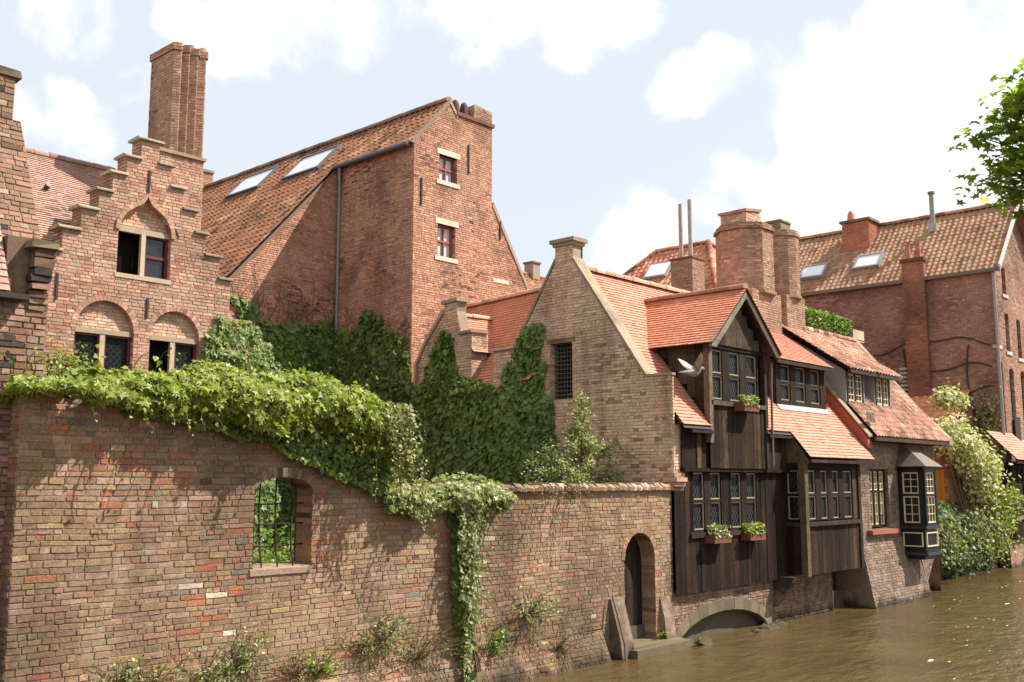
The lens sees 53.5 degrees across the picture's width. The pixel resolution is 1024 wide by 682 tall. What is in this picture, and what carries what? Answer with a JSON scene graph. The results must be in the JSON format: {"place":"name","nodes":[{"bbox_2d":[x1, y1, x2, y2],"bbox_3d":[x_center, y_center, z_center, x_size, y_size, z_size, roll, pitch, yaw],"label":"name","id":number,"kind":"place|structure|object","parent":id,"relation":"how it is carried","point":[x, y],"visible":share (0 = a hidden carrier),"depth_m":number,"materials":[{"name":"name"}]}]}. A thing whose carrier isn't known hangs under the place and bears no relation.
{"place":"outdoors","nodes":[
{"label":"outdoors","id":0,"kind":"place"},
{"bbox_2d":[0,0,1023,275],"label":"sky","id":1,"kind":"structure","parent":0,"point":[609,116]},
{"bbox_2d":[656,631,670,638],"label":"fern","id":2,"kind":"object","parent":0,"point":[660,635],"visible":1,"depth_m":20.32,"materials":[{"name":"green plant"}]},
{"bbox_2d":[678,352,705,376],"bbox_3d":[2.651,0.371,14.980,0.404,0.318,0.692,-1,-8,9],"label":"pigeon","id":3,"kind":"object","parent":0,"point":[696,369],"visible":1,"depth_m":14.94,"materials":[{"name":"paint"}]},
{"bbox_2d":[630,588,843,639],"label":"garden ground","id":4,"kind":"structure","parent":0,"point":[724,620],"depth_m":22.72,"materials":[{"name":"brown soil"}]},
{"bbox_2d":[0,65,59,584],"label":"gabled house","id":5,"kind":"structure","parent":4,"relation":"on","point":[27,257],"depth_m":12.11,"materials":[{"name":"brick"}]},
{"bbox_2d":[0,347,88,381],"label":"creeper","id":6,"kind":"object","parent":5,"relation":"attached to","point":[49,372],"visible":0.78,"depth_m":11.91,"materials":[{"name":"green plant"}]},
{"bbox_2d":[41,329,105,396],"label":"shrub","id":7,"kind":"object","parent":4,"relation":"on","point":[61,364],"visible":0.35,"depth_m":12.55,"materials":[{"name":"green plant"}]},
{"bbox_2d":[25,41,233,397],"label":"stepped gable house","id":8,"kind":"structure","parent":4,"relation":"on","point":[135,270],"depth_m":20.78,"materials":[{"name":"brick"}]},
{"bbox_2d":[71,332,98,397],"bbox_3d":[-8.206,0.629,19.444,0.080,1.570,0.510,-7,-11,42],"label":"window","id":9,"kind":"structure","parent":8,"relation":"in","point":[91,340],"depth_m":19.55,"materials":[{"name":"paint"}]},
{"bbox_2d":[103,335,129,374],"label":"window","id":10,"kind":"structure","parent":8,"relation":"in","point":[115,351],"depth_m":19.99,"materials":[{"name":"glass"}]},
{"bbox_2d":[117,231,159,274],"bbox_3d":[-7.646,-1.705,20.668,0.020,1.060,1.110,-7,-11,42],"label":"open window","id":11,"kind":"structure","parent":8,"relation":"in","point":[128,244],"depth_m":20.54,"materials":[{"name":"black"}]},
{"bbox_2d":[144,236,167,279],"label":"window","id":12,"kind":"structure","parent":8,"relation":"in","point":[155,250],"depth_m":20.79,"materials":[{"name":"glass"}]},
{"bbox_2d":[148,341,164,372],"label":"open window","id":13,"kind":"structure","parent":8,"relation":"in","point":[156,348],"depth_m":20.78,"materials":[{"name":"black"}]},
{"bbox_2d":[174,343,195,370],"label":"window","id":14,"kind":"structure","parent":8,"relation":"in","point":[186,352],"depth_m":21.06,"materials":[{"name":"glass"}]},
{"bbox_2d":[198,313,282,560],"bbox_3d":[-5.818,2.688,21.330,0.468,6.545,2.658,-7,-11,42],"label":"ivy","id":15,"kind":"object","parent":8,"relation":"attached to","point":[261,344],"visible":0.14,"depth_m":21.80,"materials":[{"name":"green plant"}]},
{"bbox_2d":[228,318,266,551],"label":"boundary wall","id":16,"kind":"structure","parent":4,"relation":"on","point":[237,320],"depth_m":22.29,"materials":[{"name":"brick"}]},
{"bbox_2d":[253,524,293,563],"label":"garden hedge","id":17,"kind":"object","parent":4,"relation":"on","point":[270,555],"visible":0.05,"depth_m":17.98,"materials":[{"name":"green plant"}]},
{"bbox_2d":[201,96,528,382],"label":"tall brick house","id":18,"kind":"structure","parent":4,"relation":"on","point":[389,218],"depth_m":30.22,"materials":[{"name":"brick"}]},
{"bbox_2d":[232,263,408,350],"bbox_3d":[-5.410,-0.575,29.461,2.574,3.006,4.911,-61,-61,81],"label":"bare vine","id":19,"kind":"object","parent":18,"relation":"attached to","point":[303,309],"visible":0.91,"depth_m":29.28,"materials":[{"name":"brown plant"}]},
{"bbox_2d":[230,293,412,561],"bbox_3d":[-5.361,3.072,28.928,5.485,8.492,3.171,0,-8,-3],"label":"ivy","id":20,"kind":"object","parent":18,"relation":"attached to","point":[384,358],"visible":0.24,"depth_m":29.10,"materials":[{"name":"green plant"}]},
{"bbox_2d":[438,225,451,257],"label":"window","id":21,"kind":"structure","parent":18,"relation":"in","point":[444,246],"depth_m":29.84,"materials":[{"name":"paint"}]},
{"bbox_2d":[439,156,453,182],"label":"window","id":22,"kind":"structure","parent":18,"relation":"in","point":[446,168],"depth_m":30.17,"materials":[{"name":"paint"}]},
{"bbox_2d":[413,286,540,472],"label":"wing","id":23,"kind":"structure","parent":4,"relation":"on","point":[484,333],"depth_m":26.68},
{"bbox_2d":[397,322,561,484],"bbox_3d":[-1.130,3.027,25.353,0.856,7.097,6.673,7,-10,-40],"label":"ivy","id":24,"kind":"object","parent":23,"relation":"attached to","point":[497,437],"visible":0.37,"depth_m":24.94,"materials":[{"name":"green plant"}]},
{"bbox_2d":[522,261,545,288],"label":"distant house","id":25,"kind":"structure","parent":4,"relation":"on","point":[534,278],"depth_m":43.49,"materials":[{"name":"brick"}]},
{"bbox_2d":[516,389,633,483],"bbox_3d":[1.369,3.349,20.965,1.619,4.830,3.056,-7,-11,42],"label":"holly bush","id":26,"kind":"object","parent":4,"relation":"on","point":[579,471],"visible":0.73,"depth_m":21.10,"materials":[{"name":"green plant"}]},
{"bbox_2d":[479,236,874,637],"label":"timber house","id":27,"kind":"structure","parent":4,"relation":"on","point":[617,345],"depth_m":23.42,"materials":[{"name":"brick"}]},
{"bbox_2d":[554,343,571,398],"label":"lattice window","id":28,"kind":"structure","parent":27,"relation":"in","point":[564,352],"depth_m":23.78,"materials":[{"name":"black metal"}]},
{"bbox_2d":[692,472,722,531],"bbox_3d":[4.228,3.483,22.115,0.090,1.320,1.220,-7,-11,42],"label":"window","id":29,"kind":"structure","parent":27,"relation":"in","point":[707,497],"depth_m":22.07,"materials":[{"name":"paint"}]},
{"bbox_2d":[704,522,732,543],"bbox_3d":[4.471,4.146,21.972,0.372,0.447,0.770,-7,-11,42],"label":"flower box","id":30,"kind":"object","parent":27,"relation":"attached to","point":[719,536],"visible":1,"depth_m":21.86,"materials":[{"name":"ceramic"}]},
{"bbox_2d":[712,347,758,404],"bbox_3d":[5.055,0.823,23.171,0.090,1.180,2.080,-7,-11,42],"label":"window","id":31,"kind":"structure","parent":27,"relation":"in","point":[734,373],"depth_m":23.20,"materials":[{"name":"paint"}]},
{"bbox_2d":[729,472,758,529],"bbox_3d":[5.286,3.641,23.258,0.090,1.320,1.250,-7,-11,42],"label":"window","id":32,"kind":"structure","parent":27,"relation":"in","point":[743,485],"depth_m":23.22,"materials":[{"name":"paint"}]},
{"bbox_2d":[734,393,759,412],"bbox_3d":[5.356,1.387,23.107,0.397,0.445,0.745,-7,-11,42],"label":"flower box","id":33,"kind":"object","parent":27,"relation":"attached to","point":[751,406],"visible":1,"depth_m":22.96,"materials":[{"name":"ceramic"}]},
{"bbox_2d":[713,208,781,333],"bbox_3d":[6.620,-1.962,28.861,1.615,3.620,1.667,-7,-11,42],"label":"chimney stack","id":34,"kind":"object","parent":27,"relation":"on","point":[744,244],"visible":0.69,"depth_m":28.32,"materials":[{"name":"brick"}]},
{"bbox_2d":[741,521,766,540],"bbox_3d":[5.496,4.301,23.094,0.390,0.447,0.814,-7,-11,42],"label":"flower box","id":35,"kind":"object","parent":27,"relation":"attached to","point":[755,534],"visible":1,"depth_m":22.96,"materials":[{"name":"ceramic"}]},
{"bbox_2d":[785,469,799,520],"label":"window","id":36,"kind":"structure","parent":27,"relation":"in","point":[795,495],"depth_m":24.60,"materials":[{"name":"paint"}]},
{"bbox_2d":[773,357,824,408],"bbox_3d":[7.521,1.154,26.582,0.100,1.380,2.700,-7,-11,42],"label":"window","id":37,"kind":"structure","parent":27,"relation":"in","point":[794,385],"depth_m":26.58,"materials":[{"name":"paint"}]},
{"bbox_2d":[808,469,853,520],"bbox_3d":[7.933,3.842,25.430,0.090,1.240,2.620,-7,-11,42],"label":"window","id":38,"kind":"structure","parent":27,"relation":"in","point":[830,493],"depth_m":25.41,"materials":[{"name":"paint"}]},
{"bbox_2d":[782,324,952,608],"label":"canal house","id":39,"kind":"structure","parent":4,"relation":"on","point":[895,429],"depth_m":28.84,"materials":[{"name":"brick"}]},
{"bbox_2d":[764,219,805,335],"bbox_3d":[8.068,-1.303,30.441,1.206,4.750,1.217,-7,-11,42],"label":"chimney stack","id":40,"kind":"object","parent":39,"relation":"on","point":[786,263],"visible":0.39,"depth_m":30.07,"materials":[{"name":"brick"}]},
{"bbox_2d":[846,371,863,403],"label":"window","id":41,"kind":"structure","parent":39,"relation":"in","point":[855,389],"depth_m":28.49,"materials":[{"name":"paint"}]},
{"bbox_2d":[869,469,886,526],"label":"window","id":42,"kind":"structure","parent":39,"relation":"in","point":[877,494],"depth_m":28.49,"materials":[{"name":"paint"}]},
{"bbox_2d":[874,377,889,406],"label":"window","id":43,"kind":"structure","parent":39,"relation":"in","point":[882,390],"depth_m":29.86,"materials":[{"name":"paint"}]},
{"bbox_2d":[898,468,924,525],"bbox_3d":[11.415,4.472,29.030,0.670,1.640,0.070,-7,-11,42],"label":"window","id":44,"kind":"structure","parent":39,"relation":"in","point":[902,494],"depth_m":29.02,"materials":[{"name":"paint"}]},
{"bbox_2d":[922,469,938,525],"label":"window","id":45,"kind":"structure","parent":39,"relation":"in","point":[929,476],"depth_m":29.20,"materials":[{"name":"paint"}]},
{"bbox_2d":[520,566,1023,681],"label":"canal water","id":46,"kind":"structure","parent":0,"point":[904,642],"depth_m":20.31,"materials":[{"name":"brown liquid"}]},
{"bbox_2d":[0,395,692,681],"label":"garden wall","id":47,"kind":"structure","parent":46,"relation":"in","point":[126,538],"depth_m":13.77,"materials":[{"name":"brick"}]},
{"bbox_2d":[91,654,166,681],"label":"weed","id":48,"kind":"object","parent":47,"relation":"attached to","point":[128,671],"visible":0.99,"depth_m":12.19,"materials":[{"name":"green plant"}]},
{"bbox_2d":[122,655,188,681],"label":"weed","id":49,"kind":"object","parent":47,"relation":"attached to","point":[161,678],"visible":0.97,"depth_m":12.45,"materials":[{"name":"green plant"}]},
{"bbox_2d":[167,637,256,681],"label":"weed","id":50,"kind":"object","parent":47,"relation":"attached to","point":[216,670],"visible":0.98,"depth_m":12.94,"materials":[{"name":"green plant"}]},
{"bbox_2d":[0,344,428,513],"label":"ivy","id":51,"kind":"object","parent":47,"relation":"attached to","point":[295,416],"visible":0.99,"depth_m":13.72,"materials":[{"name":"green plant"}]},
{"bbox_2d":[204,622,280,681],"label":"weed","id":52,"kind":"object","parent":47,"relation":"attached to","point":[241,661],"visible":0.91,"depth_m":13.33,"materials":[{"name":"green plant"}]},
{"bbox_2d":[269,646,341,681],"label":"weed","id":53,"kind":"object","parent":47,"relation":"attached to","point":[300,677],"visible":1,"depth_m":13.95,"materials":[{"name":"green plant"}]},
{"bbox_2d":[291,645,345,680],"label":"weed","id":54,"kind":"object","parent":47,"relation":"attached to","point":[323,668],"visible":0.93,"depth_m":14.22,"materials":[{"name":"green plant"}]},
{"bbox_2d":[336,617,398,681],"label":"weed","id":55,"kind":"object","parent":47,"relation":"attached to","point":[365,650],"visible":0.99,"depth_m":14.85,"materials":[{"name":"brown plant"}]},
{"bbox_2d":[355,605,419,656],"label":"weed","id":56,"kind":"object","parent":47,"relation":"attached to","point":[387,637],"visible":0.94,"depth_m":15.15,"materials":[{"name":"green plant"}]},
{"bbox_2d":[383,626,462,681],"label":"weed","id":57,"kind":"object","parent":47,"relation":"attached to","point":[418,658],"visible":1,"depth_m":15.58,"materials":[{"name":"green plant"}]},
{"bbox_2d":[378,470,520,546],"bbox_3d":[-1.008,2.662,16.269,1.136,1.196,2.776,-7,-11,42],"label":"ivy","id":58,"kind":"object","parent":47,"relation":"attached to","point":[447,494],"visible":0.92,"depth_m":16.21,"materials":[{"name":"green plant"}]},
{"bbox_2d":[448,500,507,681],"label":"ivy","id":59,"kind":"object","parent":47,"relation":"attached to","point":[465,591],"visible":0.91,"depth_m":16.29,"materials":[{"name":"green plant"}]},
{"bbox_2d":[477,619,521,657],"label":"weed","id":60,"kind":"object","parent":47,"relation":"attached to","point":[493,647],"visible":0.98,"depth_m":16.81,"materials":[{"name":"green plant"}]},
{"bbox_2d":[511,582,572,661],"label":"weed","id":61,"kind":"object","parent":47,"relation":"attached to","point":[531,614],"visible":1,"depth_m":17.53,"materials":[{"name":"green plant"}]},
{"bbox_2d":[541,628,584,672],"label":"weed","id":62,"kind":"object","parent":47,"relation":"attached to","point":[563,647],"visible":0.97,"depth_m":17.92,"materials":[{"name":"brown plant"}]},
{"bbox_2d":[538,484,595,532],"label":"creeper","id":63,"kind":"object","parent":47,"relation":"attached to","point":[569,487],"visible":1,"depth_m":18.23,"materials":[{"name":"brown plant"}]},
{"bbox_2d":[625,536,641,625],"bbox_3d":[2.308,4.913,20.311,0.028,2.110,0.980,-7,-11,42],"label":"door","id":64,"kind":"structure","parent":47,"relation":"in","point":[633,575],"depth_m":20.47,"materials":[{"name":"wood"}]},
{"bbox_2d":[685,634,712,647],"bbox_3d":[3.782,6.175,20.753,1.222,0.372,0.636,6,-10,-36],"label":"rock","id":65,"kind":"object","parent":46,"relation":"in","point":[700,640],"visible":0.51,"depth_m":20.67,"materials":[{"name":"stone"}]},
{"bbox_2d":[750,628,763,632],"bbox_3d":[5.444,6.515,22.677,0.516,0.228,0.671,-7,-11,42],"label":"rock","id":66,"kind":"object","parent":46,"relation":"in","point":[755,630],"visible":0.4,"depth_m":22.57,"materials":[{"name":"stone"}]},
{"bbox_2d":[757,623,778,629],"bbox_3d":[5.794,6.547,23.113,0.690,0.283,0.900,-7,-11,42],"label":"rock","id":67,"kind":"object","parent":46,"relation":"in","point":[765,626],"visible":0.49,"depth_m":23.01,"materials":[{"name":"stone"}]},
{"bbox_2d":[771,619,787,624],"bbox_3d":[6.202,6.659,23.771,0.528,0.243,0.814,-7,-11,42],"label":"rock","id":68,"kind":"object","parent":46,"relation":"in","point":[780,622],"visible":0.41,"depth_m":23.77,"materials":[{"name":"stone"}]},
{"bbox_2d":[943,507,998,577],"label":"retaining wall","id":69,"kind":"structure","parent":46,"relation":"in","point":[994,562],"depth_m":39.22,"materials":[{"name":"brick"}]},
{"bbox_2d":[938,498,1018,577],"bbox_3d":[15.481,6.958,35.015,1.625,3.042,9.191,-7,-11,42],"label":"ivy","id":70,"kind":"object","parent":69,"relation":"attached to","point":[961,546],"visible":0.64,"depth_m":35.23,"materials":[{"name":"green plant"}]},
{"bbox_2d":[928,581,1020,678],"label":"foam flecks","id":71,"kind":"object","parent":46,"relation":"on","point":[967,640],"visible":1,"depth_m":20.97,"materials":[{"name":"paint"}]},
{"bbox_2d":[986,430,1023,567],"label":"timber boathouse","id":72,"kind":"object","parent":46,"relation":"on","point":[1010,442],"visible":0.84,"depth_m":40.04,"materials":[{"name":"brown wood"}]},
{"bbox_2d":[1014,467,1023,512],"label":"window","id":73,"kind":"structure","parent":72,"relation":"in","point":[1014,467],"depth_m":40.56,"materials":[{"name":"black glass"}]},
{"bbox_2d":[798,191,1023,507],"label":"brick house","id":74,"kind":"structure","parent":0,"point":[926,304],"depth_m":44.13,"materials":[{"name":"brick"}]},
{"bbox_2d":[971,376,1012,459],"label":"wall plant","id":75,"kind":"object","parent":74,"relation":"attached to","point":[990,410],"depth_m":41.56,"materials":[{"name":"green plant"}]},
{"bbox_2d":[1009,371,1014,435],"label":"window","id":76,"kind":"structure","parent":74,"relation":"in","point":[1009,371],"depth_m":43.04,"materials":[{"name":"paint"}]},
{"bbox_2d":[1020,373,1023,417],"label":"window","id":77,"kind":"structure","parent":74,"relation":"in","point":[1020,373],"depth_m":44.22,"materials":[{"name":"paint"}]},
{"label":"terrace ground","id":78,"kind":"structure","parent":0,"visible":0},
{"bbox_2d":[623,199,716,422],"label":"hip roof house","id":79,"kind":"structure","parent":78,"relation":"on","point":[690,265],"depth_m":42.69,"materials":[{"name":"tile"}]},
{"bbox_2d":[845,329,863,342],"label":"flat roof building","id":80,"kind":"structure","parent":78,"relation":"on","point":[858,335],"depth_m":39.49,"materials":[{"name":"brick"}]},
{"bbox_2d":[805,306,851,335],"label":"planter hedge","id":81,"kind":"object","parent":80,"relation":"on","point":[832,323],"visible":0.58,"depth_m":37.99,"materials":[{"name":"green plant"}]},
{"bbox_2d":[911,390,973,506],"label":"annexe","id":82,"kind":"structure","parent":78,"relation":"on","point":[946,490],"depth_m":37.60,"materials":[{"name":"brick"}]},
{"bbox_2d":[936,469,945,502],"bbox_3d":[15.522,6.139,37.148,0.730,2.850,0.026,-7,-11,42],"label":"door","id":83,"kind":"structure","parent":82,"relation":"in","point":[939,473],"depth_m":37.11,"materials":[{"name":"paint"}]},
{"bbox_2d":[927,377,1020,515],"bbox_3d":[16.384,4.322,36.874,3.083,6.438,5.154,-7,-11,42],"label":"flowering shrub","id":84,"kind":"object","parent":78,"relation":"on","point":[975,466],"visible":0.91,"depth_m":36.78,"materials":[{"name":"green plant"}]},
{"bbox_2d":[971,478,1023,562],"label":"bank shrub","id":85,"kind":"object","parent":78,"relation":"on","point":[1007,502],"visible":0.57,"depth_m":38.44,"materials":[{"name":"green plant"}]},
{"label":"far bank","id":86,"kind":"structure","parent":0,"visible":0},
{"bbox_2d":[948,57,1023,220],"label":"leafy tree","id":87,"kind":"object","parent":86,"relation":"on","point":[1012,103],"visible":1,"depth_m":9.45,"materials":[{"name":"green plant"}]}
]}

